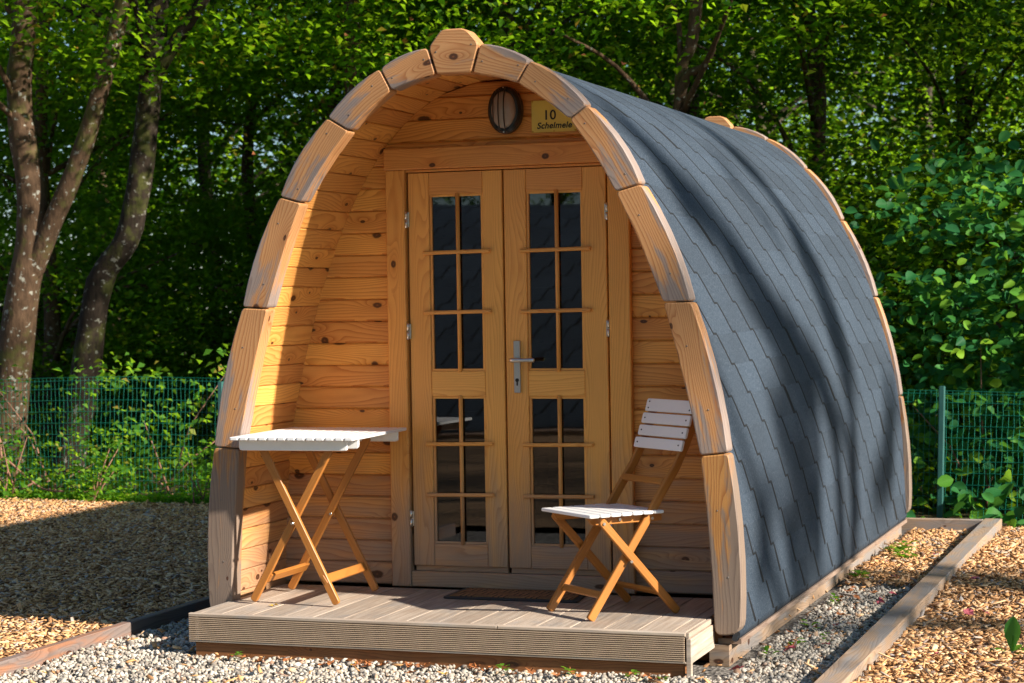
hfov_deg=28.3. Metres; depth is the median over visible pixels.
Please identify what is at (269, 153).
sky
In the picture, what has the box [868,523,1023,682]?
chip path
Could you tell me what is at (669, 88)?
leafy tree
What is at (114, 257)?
leaning tree
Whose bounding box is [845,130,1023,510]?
hazel shrub
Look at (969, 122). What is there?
leafy tree
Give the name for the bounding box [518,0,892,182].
leafy tree
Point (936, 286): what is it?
hazel shrub
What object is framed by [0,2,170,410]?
leafy tree
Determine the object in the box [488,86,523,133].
wall lamp
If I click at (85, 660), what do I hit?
gravel
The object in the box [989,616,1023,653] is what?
dock plant
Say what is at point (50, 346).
leafy tree
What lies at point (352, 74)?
slim tree
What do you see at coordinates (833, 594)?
weed
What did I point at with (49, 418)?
undergrowth bush
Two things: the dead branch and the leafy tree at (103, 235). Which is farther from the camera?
the leafy tree at (103, 235)
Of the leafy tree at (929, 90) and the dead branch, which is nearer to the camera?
the dead branch
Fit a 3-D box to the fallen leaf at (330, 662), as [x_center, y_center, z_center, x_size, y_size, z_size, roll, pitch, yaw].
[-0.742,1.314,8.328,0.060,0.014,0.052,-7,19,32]
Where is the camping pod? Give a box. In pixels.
[208,28,911,666]
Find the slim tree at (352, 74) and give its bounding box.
[86,0,605,120]
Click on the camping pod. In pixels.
(518, 328)
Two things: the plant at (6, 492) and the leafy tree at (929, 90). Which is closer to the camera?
the plant at (6, 492)
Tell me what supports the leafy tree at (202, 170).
on the ground at (922, 513)
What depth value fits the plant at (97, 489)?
15.30 m
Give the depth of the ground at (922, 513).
17.20 m
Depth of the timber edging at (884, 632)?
9.06 m
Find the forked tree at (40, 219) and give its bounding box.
[0,0,303,486]
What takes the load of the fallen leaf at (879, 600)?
on the gravel
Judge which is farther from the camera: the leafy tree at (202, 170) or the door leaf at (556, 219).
the leafy tree at (202, 170)
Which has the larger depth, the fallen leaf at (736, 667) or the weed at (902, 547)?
the weed at (902, 547)
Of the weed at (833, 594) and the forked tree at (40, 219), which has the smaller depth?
the weed at (833, 594)
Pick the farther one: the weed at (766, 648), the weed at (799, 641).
the weed at (799, 641)
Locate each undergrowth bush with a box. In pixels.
[0,363,164,491]
[44,343,229,494]
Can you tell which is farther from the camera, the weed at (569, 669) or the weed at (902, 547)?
the weed at (902, 547)
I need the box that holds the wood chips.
[0,497,1023,682]
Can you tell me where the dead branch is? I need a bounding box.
[0,438,90,492]
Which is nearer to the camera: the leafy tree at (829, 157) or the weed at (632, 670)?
the weed at (632, 670)
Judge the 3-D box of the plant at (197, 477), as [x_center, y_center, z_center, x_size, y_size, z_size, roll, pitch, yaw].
[-2.319,0.985,15.047,0.695,0.480,0.506,-1,1,19]
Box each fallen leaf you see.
[325,659,334,664]
[525,667,535,673]
[729,665,743,669]
[877,597,884,603]
[963,608,973,614]
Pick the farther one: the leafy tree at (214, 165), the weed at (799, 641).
the leafy tree at (214, 165)
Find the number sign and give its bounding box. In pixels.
[531,100,576,132]
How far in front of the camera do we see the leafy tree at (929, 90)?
37.74 m
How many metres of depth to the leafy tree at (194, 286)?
20.71 m
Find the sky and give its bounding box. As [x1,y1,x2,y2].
[0,0,1022,312]
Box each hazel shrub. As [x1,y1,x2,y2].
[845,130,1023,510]
[874,268,1023,510]
[906,469,1023,527]
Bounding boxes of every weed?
[495,663,512,670]
[561,666,575,673]
[624,669,639,676]
[762,646,778,653]
[788,638,805,644]
[799,619,819,628]
[830,593,839,601]
[844,570,869,577]
[883,540,917,551]
[891,548,917,557]
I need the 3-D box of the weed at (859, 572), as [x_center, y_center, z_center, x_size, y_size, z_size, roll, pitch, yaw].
[1.788,1.214,10.551,0.130,0.053,0.123,-1,1,5]
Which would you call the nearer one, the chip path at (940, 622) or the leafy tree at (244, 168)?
the chip path at (940, 622)
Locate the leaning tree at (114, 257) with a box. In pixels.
[0,0,482,482]
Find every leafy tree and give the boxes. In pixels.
[0,0,319,435]
[0,0,322,458]
[0,0,464,451]
[0,0,475,420]
[0,1,327,391]
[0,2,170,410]
[32,0,624,447]
[123,0,788,363]
[156,0,622,317]
[217,0,760,200]
[264,0,675,146]
[379,0,1023,427]
[466,0,1023,468]
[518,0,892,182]
[544,0,995,323]
[646,0,1023,440]
[646,0,1023,468]
[701,0,1023,354]
[746,0,1023,387]
[763,0,1023,427]
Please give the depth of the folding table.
8.85 m
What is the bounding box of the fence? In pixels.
[0,377,1023,521]
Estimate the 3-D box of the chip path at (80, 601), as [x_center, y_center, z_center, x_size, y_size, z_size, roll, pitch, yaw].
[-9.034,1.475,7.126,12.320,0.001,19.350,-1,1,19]
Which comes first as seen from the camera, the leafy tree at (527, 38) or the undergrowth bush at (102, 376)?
the undergrowth bush at (102, 376)
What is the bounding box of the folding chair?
[541,398,694,621]
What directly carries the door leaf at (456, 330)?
in the camping pod
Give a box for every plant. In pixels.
[0,427,49,500]
[31,420,166,501]
[157,442,216,503]
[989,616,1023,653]
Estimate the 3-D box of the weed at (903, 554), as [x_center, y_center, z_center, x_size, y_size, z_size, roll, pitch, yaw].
[2.180,1.182,11.301,0.150,0.058,0.144,-1,1,-9]
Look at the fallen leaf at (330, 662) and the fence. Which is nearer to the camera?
the fallen leaf at (330, 662)
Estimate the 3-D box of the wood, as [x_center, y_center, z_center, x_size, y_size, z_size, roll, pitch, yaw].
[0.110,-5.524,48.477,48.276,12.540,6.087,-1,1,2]
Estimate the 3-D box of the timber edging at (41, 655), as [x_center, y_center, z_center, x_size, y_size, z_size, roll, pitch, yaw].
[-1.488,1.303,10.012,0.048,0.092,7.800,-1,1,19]
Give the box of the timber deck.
[189,584,714,679]
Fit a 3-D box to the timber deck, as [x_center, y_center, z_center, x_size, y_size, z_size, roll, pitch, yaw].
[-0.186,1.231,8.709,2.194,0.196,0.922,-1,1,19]
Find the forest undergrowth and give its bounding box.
[0,398,1023,517]
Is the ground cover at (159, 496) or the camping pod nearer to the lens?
the camping pod
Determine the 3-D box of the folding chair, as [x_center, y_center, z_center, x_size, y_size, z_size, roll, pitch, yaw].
[0.465,0.692,8.512,0.569,0.879,0.401,-2,1,-30]
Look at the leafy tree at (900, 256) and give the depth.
16.27 m
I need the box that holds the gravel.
[0,530,964,682]
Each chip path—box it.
[0,502,208,655]
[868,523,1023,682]
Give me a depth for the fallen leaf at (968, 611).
9.19 m
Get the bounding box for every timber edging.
[0,596,209,676]
[814,518,1001,682]
[901,518,982,533]
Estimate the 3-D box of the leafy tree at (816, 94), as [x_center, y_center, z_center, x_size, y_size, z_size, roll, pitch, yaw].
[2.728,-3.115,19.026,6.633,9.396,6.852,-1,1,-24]
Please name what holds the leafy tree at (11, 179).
on the ground at (922, 513)
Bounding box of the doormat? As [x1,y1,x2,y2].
[443,588,584,602]
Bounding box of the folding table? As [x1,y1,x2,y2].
[230,427,405,604]
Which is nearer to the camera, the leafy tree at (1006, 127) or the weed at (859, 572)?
the weed at (859, 572)
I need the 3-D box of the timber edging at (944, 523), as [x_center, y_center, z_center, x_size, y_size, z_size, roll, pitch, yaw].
[1.370,1.179,13.214,3.320,0.115,0.050,-1,1,20]
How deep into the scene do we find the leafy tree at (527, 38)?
26.76 m
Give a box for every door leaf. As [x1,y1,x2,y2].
[405,170,509,572]
[503,166,612,575]
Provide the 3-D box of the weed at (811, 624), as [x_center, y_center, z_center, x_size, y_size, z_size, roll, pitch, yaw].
[1.324,1.255,9.029,0.103,0.045,0.056,-1,1,8]
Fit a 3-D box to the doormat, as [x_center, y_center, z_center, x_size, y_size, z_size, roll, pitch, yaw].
[0.032,1.118,8.969,0.621,0.012,0.278,-1,1,19]
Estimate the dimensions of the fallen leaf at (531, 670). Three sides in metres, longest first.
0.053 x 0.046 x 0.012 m
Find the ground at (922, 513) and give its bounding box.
[0,330,1023,522]
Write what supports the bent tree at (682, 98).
on the ground at (922, 513)
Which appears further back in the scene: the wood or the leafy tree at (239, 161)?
the wood
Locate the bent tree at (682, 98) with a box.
[391,0,971,112]
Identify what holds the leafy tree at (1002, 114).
on the ground at (922, 513)
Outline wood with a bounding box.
[0,0,1023,370]
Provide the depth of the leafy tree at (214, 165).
22.11 m
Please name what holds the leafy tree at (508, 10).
on the ground at (922, 513)
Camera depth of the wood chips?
10.54 m
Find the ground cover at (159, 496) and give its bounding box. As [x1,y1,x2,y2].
[0,485,209,504]
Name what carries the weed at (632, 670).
on the gravel
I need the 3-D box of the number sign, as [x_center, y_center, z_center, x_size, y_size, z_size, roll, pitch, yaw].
[0.187,-1.004,9.053,0.210,0.142,0.004,-1,1,19]
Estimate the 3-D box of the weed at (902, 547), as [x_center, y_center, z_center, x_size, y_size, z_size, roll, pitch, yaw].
[2.207,1.169,11.578,0.176,0.075,0.181,-2,1,-37]
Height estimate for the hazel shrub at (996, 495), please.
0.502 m
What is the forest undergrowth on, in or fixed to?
on the ground at (922, 513)

